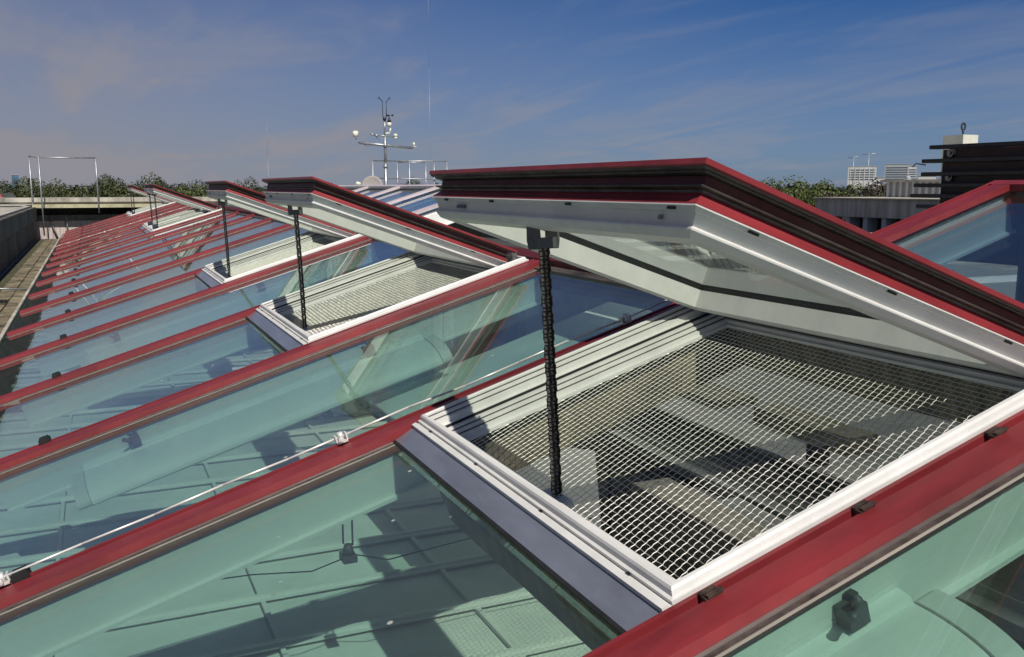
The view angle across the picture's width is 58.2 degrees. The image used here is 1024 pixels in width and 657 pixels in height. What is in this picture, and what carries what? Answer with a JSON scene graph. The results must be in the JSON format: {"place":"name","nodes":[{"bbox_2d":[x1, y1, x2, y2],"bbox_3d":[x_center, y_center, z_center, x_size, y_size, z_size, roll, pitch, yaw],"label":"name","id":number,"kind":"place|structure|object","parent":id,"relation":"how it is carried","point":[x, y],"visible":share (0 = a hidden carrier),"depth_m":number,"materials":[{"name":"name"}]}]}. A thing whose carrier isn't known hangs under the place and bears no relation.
{"place":"outdoors","nodes":[
{"label":"outdoors","id":0,"kind":"place"},
{"bbox_2d":[1,193,14,197],"bbox_3d":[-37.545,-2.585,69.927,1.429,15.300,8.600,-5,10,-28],"label":"house","id":1,"kind":"structure","parent":0,"point":[7,195],"depth_m":68.17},
{"bbox_2d":[11,174,18,186],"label":"tower block","id":2,"kind":"structure","parent":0,"point":[15,177],"depth_m":1306.09,"materials":[{"name":"blue glass"}]},
{"bbox_2d":[0,184,880,196],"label":"wood","id":3,"kind":"object","parent":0,"point":[842,188],"visible":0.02,"depth_m":403.96,"materials":[{"name":"green plant"}]},
{"bbox_2d":[0,0,1023,188],"label":"sky","id":4,"kind":"structure","parent":0,"point":[178,91],"materials":[{"name":"blue"}]},
{"bbox_2d":[679,381,757,407],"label":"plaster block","id":5,"kind":"structure","parent":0,"point":[720,400],"depth_m":9.49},
{"bbox_2d":[753,404,877,455],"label":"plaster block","id":6,"kind":"structure","parent":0,"point":[822,433],"depth_m":8.04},
{"bbox_2d":[812,197,939,232],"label":"concrete block","id":7,"kind":"structure","parent":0,"point":[871,214],"depth_m":24.64,"materials":[{"name":"grey concrete"}]},
{"bbox_2d":[881,179,940,196],"bbox_3d":[13.317,-3.640,23.913,2.790,0.492,6.930,-4,10,-24],"label":"ribbed roof box","id":8,"kind":"object","parent":7,"relation":"on","point":[900,188],"visible":0.29,"depth_m":25.66,"materials":[{"name":"metal"}]},
{"bbox_2d":[874,177,883,188],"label":"building","id":9,"kind":"structure","parent":0,"point":[879,179],"depth_m":918.36,"materials":[{"name":"white concrete"}]},
{"bbox_2d":[884,164,908,184],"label":"tower block","id":10,"kind":"structure","parent":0,"point":[896,171],"depth_m":1367.29,"materials":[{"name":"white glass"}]},
{"bbox_2d":[918,175,935,178],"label":"building","id":11,"kind":"structure","parent":0,"point":[926,177],"depth_m":811.42,"materials":[{"name":"white concrete"}]},
{"label":"ground","id":12,"kind":"structure","parent":0,"visible":0},
{"bbox_2d":[0,180,36,197],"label":"tree","id":13,"kind":"object","parent":12,"relation":"on","point":[8,189],"visible":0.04,"depth_m":146.93,"materials":[{"name":"green plant"}]},
{"bbox_2d":[10,175,59,197],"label":"tree","id":14,"kind":"object","parent":12,"relation":"on","point":[22,193],"visible":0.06,"depth_m":129.76,"materials":[{"name":"green plant"}]},
{"bbox_2d":[33,178,85,197],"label":"tree","id":15,"kind":"object","parent":12,"relation":"on","point":[47,194],"visible":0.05,"depth_m":121.84,"materials":[{"name":"green plant"}]},
{"bbox_2d":[56,173,118,196],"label":"tree","id":16,"kind":"object","parent":12,"relation":"on","point":[72,193],"visible":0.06,"depth_m":125.13,"materials":[{"name":"green plant"}]},
{"bbox_2d":[78,175,110,196],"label":"tree","id":17,"kind":"object","parent":12,"relation":"on","point":[94,186],"depth_m":152.47,"materials":[{"name":"green plant"}]},
{"bbox_2d":[88,176,145,196],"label":"tree","id":18,"kind":"object","parent":12,"relation":"on","point":[123,184],"visible":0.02,"depth_m":134.35,"materials":[{"name":"green plant"}]},
{"bbox_2d":[92,172,166,196],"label":"tree","id":19,"kind":"object","parent":12,"relation":"on","point":[119,193],"visible":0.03,"depth_m":122.06,"materials":[{"name":"green plant"}]},
{"bbox_2d":[129,180,177,196],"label":"tree","id":20,"kind":"object","parent":12,"relation":"on","point":[171,188],"visible":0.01,"depth_m":146.74,"materials":[{"name":"green plant"}]},
{"bbox_2d":[153,179,178,187],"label":"tree","id":21,"kind":"object","parent":12,"relation":"on","point":[168,184],"visible":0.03,"depth_m":168.22,"materials":[{"name":"green plant"}]},
{"bbox_2d":[173,180,207,196],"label":"tree","id":22,"kind":"object","parent":12,"relation":"on","point":[185,191],"visible":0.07,"depth_m":139.31,"materials":[{"name":"green plant"}]},
{"bbox_2d":[177,179,207,196],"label":"tree","id":23,"kind":"object","parent":12,"relation":"on","point":[196,187],"visible":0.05,"depth_m":153.37,"materials":[{"name":"green plant"}]},
{"bbox_2d":[234,180,263,193],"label":"tree","id":24,"kind":"object","parent":12,"relation":"on","point":[249,186],"depth_m":189.50,"materials":[{"name":"green plant"}]},
{"bbox_2d":[243,176,259,190],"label":"tree","id":25,"kind":"object","parent":12,"relation":"on","point":[257,189],"visible":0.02,"depth_m":179.43,"materials":[{"name":"green plant"}]},
{"bbox_2d":[402,179,420,184],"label":"tree","id":26,"kind":"object","parent":12,"relation":"on","point":[416,182],"depth_m":183.32,"materials":[{"name":"green plant"}]},
{"bbox_2d":[0,197,1017,339],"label":"concrete building","id":27,"kind":"structure","parent":12,"relation":"on","point":[21,227],"depth_m":23.12,"materials":[{"name":"paint"}]},
{"bbox_2d":[0,390,10,416],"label":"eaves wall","id":28,"kind":"structure","parent":27,"relation":"attached to","point":[4,393],"depth_m":6.90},
{"bbox_2d":[0,239,52,312],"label":"gutter floor","id":29,"kind":"structure","parent":27,"relation":"on","point":[10,273],"depth_m":17.13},
{"bbox_2d":[0,288,27,289],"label":"loose rod","id":30,"kind":"object","parent":29,"relation":"on","point":[12,289],"visible":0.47,"depth_m":12.88,"materials":[{"name":"metal"}]},
{"bbox_2d":[0,239,57,333],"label":"gutter paving","id":31,"kind":"structure","parent":29,"relation":"on","point":[15,281],"depth_m":14.28,"materials":[{"name":"beige concrete"}]},
{"bbox_2d":[48,216,58,238],"bbox_3d":[-13.068,-2.876,26.211,0.231,0.655,0.054,-2,9,-15],"label":"drain pipe","id":32,"kind":"object","parent":27,"relation":"attached to","point":[53,227],"visible":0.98,"depth_m":26.19,"materials":[{"name":"grey metal"}]},
{"bbox_2d":[28,156,99,235],"bbox_3d":[-12.510,-3.724,25.739,1.720,2.195,0.565,-4,10,-24],"label":"ladder guard","id":33,"kind":"object","parent":27,"relation":"on","point":[41,187],"visible":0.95,"depth_m":25.52,"materials":[{"name":"metal"}]},
{"bbox_2d":[0,341,591,656],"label":"ceiling","id":34,"kind":"structure","parent":27,"relation":"attached to","point":[471,633],"depth_m":3.82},
{"bbox_2d":[0,342,582,656],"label":"ceiling joints","id":35,"kind":"object","parent":34,"relation":"on","point":[279,644],"visible":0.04,"depth_m":4.05,"materials":[{"name":"white metal"}]},
{"bbox_2d":[372,160,447,184],"bbox_3d":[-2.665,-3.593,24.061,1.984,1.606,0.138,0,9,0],"label":"roof railing","id":36,"kind":"object","parent":27,"relation":"on","point":[409,178],"visible":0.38,"depth_m":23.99,"materials":[{"name":"metal"}]},
{"bbox_2d":[428,19,430,180],"bbox_3d":[-2.744,-7.742,30.560,0.007,7.830,0.007,-4,10,-24],"label":"lightning mast","id":37,"kind":"object","parent":27,"relation":"on","point":[429,100],"visible":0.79,"depth_m":30.57,"materials":[{"name":"metal"}]},
{"bbox_2d":[0,202,1023,656],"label":"roof glazing","id":38,"kind":"structure","parent":27,"relation":"on","point":[950,522],"depth_m":2.84,"materials":[{"name":"red metal"}]},
{"bbox_2d":[52,206,187,247],"bbox_3d":[-8.018,-2.134,19.043,2.798,0.865,0.051,-4,10,-24],"label":"lightning rod","id":39,"kind":"object","parent":38,"relation":"attached to","point":[114,228],"visible":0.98,"depth_m":18.95,"materials":[{"name":"metal"}]},
{"bbox_2d":[124,185,164,215],"bbox_3d":[-10.031,-3.416,25.382,1.281,1.067,1.388,-4,10,-24],"label":"skylight","id":40,"kind":"object","parent":38,"relation":"attached to","point":[128,187],"visible":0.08,"depth_m":25.81,"materials":[{"name":"grey metal"}]},
{"bbox_2d":[127,202,164,213],"bbox_3d":[-10.008,-3.335,25.405,1.167,0.428,1.388,-4,10,-24],"label":"window frame","id":41,"kind":"structure","parent":40,"relation":"in","point":[159,202],"depth_m":25.93,"materials":[{"name":"white metal"}]},
{"bbox_2d":[125,185,174,216],"bbox_3d":[-9.412,-3.208,24.032,1.281,1.067,1.388,-4,10,-24],"label":"skylight","id":42,"kind":"object","parent":38,"relation":"attached to","point":[142,192],"visible":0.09,"depth_m":23.53,"materials":[{"name":"grey metal"}]},
{"bbox_2d":[129,201,174,215],"bbox_3d":[-9.388,-3.127,24.055,1.167,0.428,1.388,-4,10,-24],"label":"window frame","id":43,"kind":"structure","parent":42,"relation":"in","point":[163,204],"depth_m":24.49,"materials":[{"name":"white metal"}]},
{"bbox_2d":[139,184,201,229],"bbox_3d":[-6.314,-2.169,17.281,1.281,1.067,1.388,-4,10,-24],"label":"skylight","id":44,"kind":"object","parent":38,"relation":"attached to","point":[164,219],"visible":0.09,"depth_m":17.73,"materials":[{"name":"grey metal"}]},
{"bbox_2d":[143,208,199,227],"bbox_3d":[-6.290,-2.088,17.304,1.167,0.428,1.388,-4,10,-24],"label":"window frame","id":45,"kind":"structure","parent":44,"relation":"in","point":[194,209],"depth_m":17.82,"materials":[{"name":"white metal"}]},
{"bbox_2d":[143,184,221,233],"bbox_3d":[-5.694,-1.961,15.931,1.281,1.067,1.388,-4,10,-24],"label":"skylight","id":46,"kind":"object","parent":38,"relation":"attached to","point":[204,206],"visible":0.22,"depth_m":15.44,"materials":[{"name":"grey metal"}]},
{"bbox_2d":[148,207,221,230],"bbox_3d":[-5.671,-1.880,15.954,1.167,0.428,1.388,-4,10,-24],"label":"window frame","id":47,"kind":"structure","parent":46,"relation":"in","point":[201,211],"depth_m":16.40,"materials":[{"name":"white metal"}]},
{"bbox_2d":[80,285,309,366],"bbox_3d":[-2.302,-0.040,6.769,1.637,0.600,0.238,-4,10,-24],"label":"light trough","id":48,"kind":"object","parent":38,"relation":"hanging from","point":[143,343],"visible":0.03,"depth_m":6.64,"materials":[{"name":"white metal"}]},
{"bbox_2d":[71,332,452,510],"bbox_3d":[-1.063,0.375,4.068,1.637,0.600,0.238,-4,10,-24],"label":"light trough","id":49,"kind":"object","parent":38,"relation":"hanging from","point":[148,460],"visible":1,"depth_m":4.01,"materials":[{"name":"white metal"}]},
{"bbox_2d":[194,180,363,287],"bbox_3d":[-1.977,-0.714,7.830,1.281,1.067,1.388,-4,10,-24],"label":"skylight","id":50,"kind":"object","parent":38,"relation":"attached to","point":[319,235],"visible":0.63,"depth_m":7.74,"materials":[{"name":"grey metal"}]},
{"bbox_2d":[204,231,363,282],"bbox_3d":[-1.953,-0.633,7.853,1.167,0.428,1.387,-4,10,-24],"label":"window frame","id":51,"kind":"structure","parent":50,"relation":"in","point":[209,267],"depth_m":8.26,"materials":[{"name":"white metal"}]},
{"bbox_2d":[0,300,666,586],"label":"lightning rod","id":52,"kind":"object","parent":38,"relation":"attached to","point":[625,318],"visible":0.99,"depth_m":2.85,"materials":[{"name":"metal"}]},
{"bbox_2d":[302,410,381,421],"bbox_3d":[-0.827,0.342,4.353,1.700,0.162,0.066,-4,10,-25],"label":"cable","id":53,"kind":"object","parent":38,"relation":"attached to","point":[328,414],"visible":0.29,"depth_m":4.32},
{"bbox_2d":[355,176,382,184],"bbox_3d":[-3.673,-3.291,23.444,0.722,1.200,0.343,-5,10,-29],"label":"satellite dish","id":54,"kind":"object","parent":38,"relation":"attached to","point":[371,180],"visible":0.3,"depth_m":23.49,"materials":[{"name":"white metal"}]},
{"bbox_2d":[352,96,416,184],"bbox_3d":[-3.303,-4.389,23.943,1.712,3.216,0.195,-4,10,-24],"label":"weather mast","id":55,"kind":"object","parent":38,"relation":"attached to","point":[385,145],"visible":1,"depth_m":23.82,"materials":[{"name":"metal"}]},
{"bbox_2d":[245,176,528,355],"bbox_3d":[-0.738,-0.299,5.130,1.281,1.067,1.388,-4,10,-24],"label":"skylight","id":56,"kind":"object","parent":38,"relation":"attached to","point":[438,254],"visible":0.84,"depth_m":5.02,"materials":[{"name":"grey metal"}]},
{"bbox_2d":[311,284,446,334],"bbox_3d":[-0.920,-0.272,6.717,1.582,0.497,1.320,-4,10,-24],"label":"window frame","id":57,"kind":"structure","parent":56,"relation":"in","point":[377,310],"depth_m":6.14,"materials":[{"name":"white metal"}]},
{"bbox_2d":[259,251,528,342],"bbox_3d":[-0.714,-0.218,5.153,1.167,0.428,1.387,-4,10,-24],"label":"window frame","id":58,"kind":"structure","parent":56,"relation":"in","point":[267,307],"depth_m":5.35,"materials":[{"name":"white metal"}]},
{"bbox_2d":[221,517,596,579],"bbox_3d":[-0.469,0.655,2.899,1.700,0.162,0.066,-4,10,-25],"label":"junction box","id":59,"kind":"object","parent":38,"relation":"attached to","point":[347,554],"visible":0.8,"depth_m":2.87,"materials":[{"name":"grey metal"}]},
{"bbox_2d":[334,184,524,342],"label":"roof glazing","id":60,"kind":"structure","parent":38,"relation":"attached to","point":[418,200],"depth_m":9.70,"materials":[{"name":"blue glass"}]},
{"bbox_2d":[369,302,652,419],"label":"soffit panel","id":61,"kind":"structure","parent":38,"relation":"attached to","point":[465,372],"depth_m":4.35,"materials":[{"name":"white paint"}]},
{"bbox_2d":[393,157,1023,650],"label":"skylight","id":62,"kind":"object","parent":38,"relation":"attached to","point":[741,269],"visible":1,"depth_m":2.24},
{"bbox_2d":[418,305,1023,605],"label":"window frame","id":63,"kind":"structure","parent":62,"relation":"in","point":[437,421],"depth_m":1.93,"materials":[{"name":"white metal"}]},
{"bbox_2d":[774,582,1023,656],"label":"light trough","id":64,"kind":"object","parent":38,"relation":"hanging from","point":[893,620],"visible":1,"depth_m":1.61,"materials":[{"name":"white metal"}]},
{"bbox_2d":[872,180,1023,303],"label":"roof glazing","id":65,"kind":"structure","parent":38,"relation":"attached to","point":[953,229],"depth_m":3.76,"materials":[{"name":"blue glass"}]},
{"bbox_2d":[54,330,1023,656],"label":"floor","id":66,"kind":"structure","parent":27,"relation":"on","point":[468,344],"depth_m":10.13,"materials":[{"name":"grey concrete"}]},
{"bbox_2d":[515,447,600,528],"bbox_3d":[0.143,0.866,5.181,0.677,0.012,1.547,1,9,4],"label":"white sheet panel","id":67,"kind":"object","parent":66,"relation":"on","point":[582,492],"visible":0.35,"depth_m":5.24,"materials":[{"name":"white metal"}]},
{"bbox_2d":[631,478,769,565],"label":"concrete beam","id":68,"kind":"structure","parent":66,"relation":"on","point":[704,559],"depth_m":6.03,"materials":[{"name":"grey concrete"}]},
{"bbox_2d":[690,487,783,527],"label":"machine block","id":69,"kind":"structure","parent":66,"relation":"on","point":[750,508],"depth_m":6.35,"materials":[{"name":"metal"}]},
{"bbox_2d":[676,365,959,468],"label":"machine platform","id":70,"kind":"structure","parent":66,"relation":"on","point":[932,427],"depth_m":9.12,"materials":[{"name":"grey metal"}]},
{"bbox_2d":[607,439,612,535],"bbox_3d":[0.645,1.394,6.108,0.022,1.350,0.022,0,9,-2],"label":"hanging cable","id":71,"kind":"object","parent":27,"relation":"hanging from","point":[610,494],"visible":0.31,"depth_m":6.05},
{"bbox_2d":[597,423,1023,642],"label":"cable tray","id":72,"kind":"object","parent":27,"relation":"attached to","point":[1004,613],"visible":0.56,"depth_m":6.72,"materials":[{"name":"metal"}]},
{"bbox_2d":[615,397,1023,602],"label":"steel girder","id":73,"kind":"object","parent":27,"relation":"attached to","point":[1008,579],"visible":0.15,"depth_m":7.67,"materials":[{"name":"metal"}]},
{"bbox_2d":[806,442,829,465],"bbox_3d":[2.326,0.953,6.995,0.120,0.148,0.120,-4,10,-24],"label":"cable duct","id":74,"kind":"object","parent":73,"relation":"on","point":[816,454],"visible":0.79,"depth_m":6.95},
{"bbox_2d":[910,141,1023,264],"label":"louvre block","id":75,"kind":"structure","parent":27,"relation":"on","point":[967,167],"depth_m":11.24,"materials":[{"name":"grey metal"}]},
{"bbox_2d":[940,122,977,182],"bbox_3d":[6.421,-2.502,13.200,0.300,0.894,0.345,-4,10,-24],"label":"chimney box","id":76,"kind":"object","parent":75,"relation":"on","point":[957,139],"visible":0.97,"depth_m":13.07,"materials":[{"name":"white plastic"}]},
{"bbox_2d":[760,177,815,199],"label":"tree","id":77,"kind":"object","parent":12,"relation":"on","point":[791,188],"visible":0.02,"depth_m":143.07,"materials":[{"name":"green plant"}]},
{"bbox_2d":[775,175,853,206],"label":"tree","id":78,"kind":"object","parent":12,"relation":"on","point":[816,192],"visible":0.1,"depth_m":120.74,"materials":[{"name":"green plant"}]},
{"bbox_2d":[795,178,855,201],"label":"tree","id":79,"kind":"object","parent":12,"relation":"on","point":[831,187],"visible":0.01,"depth_m":132.83,"materials":[{"name":"green plant"}]},
{"bbox_2d":[820,177,886,220],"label":"tree","id":80,"kind":"object","parent":12,"relation":"on","point":[871,190],"depth_m":97.08,"materials":[{"name":"green plant"}]},
{"bbox_2d":[847,166,876,191],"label":"tower block","id":81,"kind":"structure","parent":12,"relation":"on","point":[864,175],"depth_m":1339.04,"materials":[{"name":"white concrete"}]},
{"bbox_2d":[843,182,883,196],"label":"tree","id":82,"kind":"object","parent":12,"relation":"on","point":[855,189],"visible":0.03,"depth_m":139.43,"materials":[{"name":"green plant"}]},
{"bbox_2d":[865,184,885,196],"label":"tree","id":83,"kind":"object","parent":12,"relation":"on","point":[866,195],"visible":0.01,"depth_m":137.18,"materials":[{"name":"green plant"}]},
{"bbox_2d":[909,166,916,178],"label":"tower block","id":84,"kind":"structure","parent":12,"relation":"on","point":[912,172],"depth_m":1367.79,"materials":[{"name":"white concrete"}]}
]}

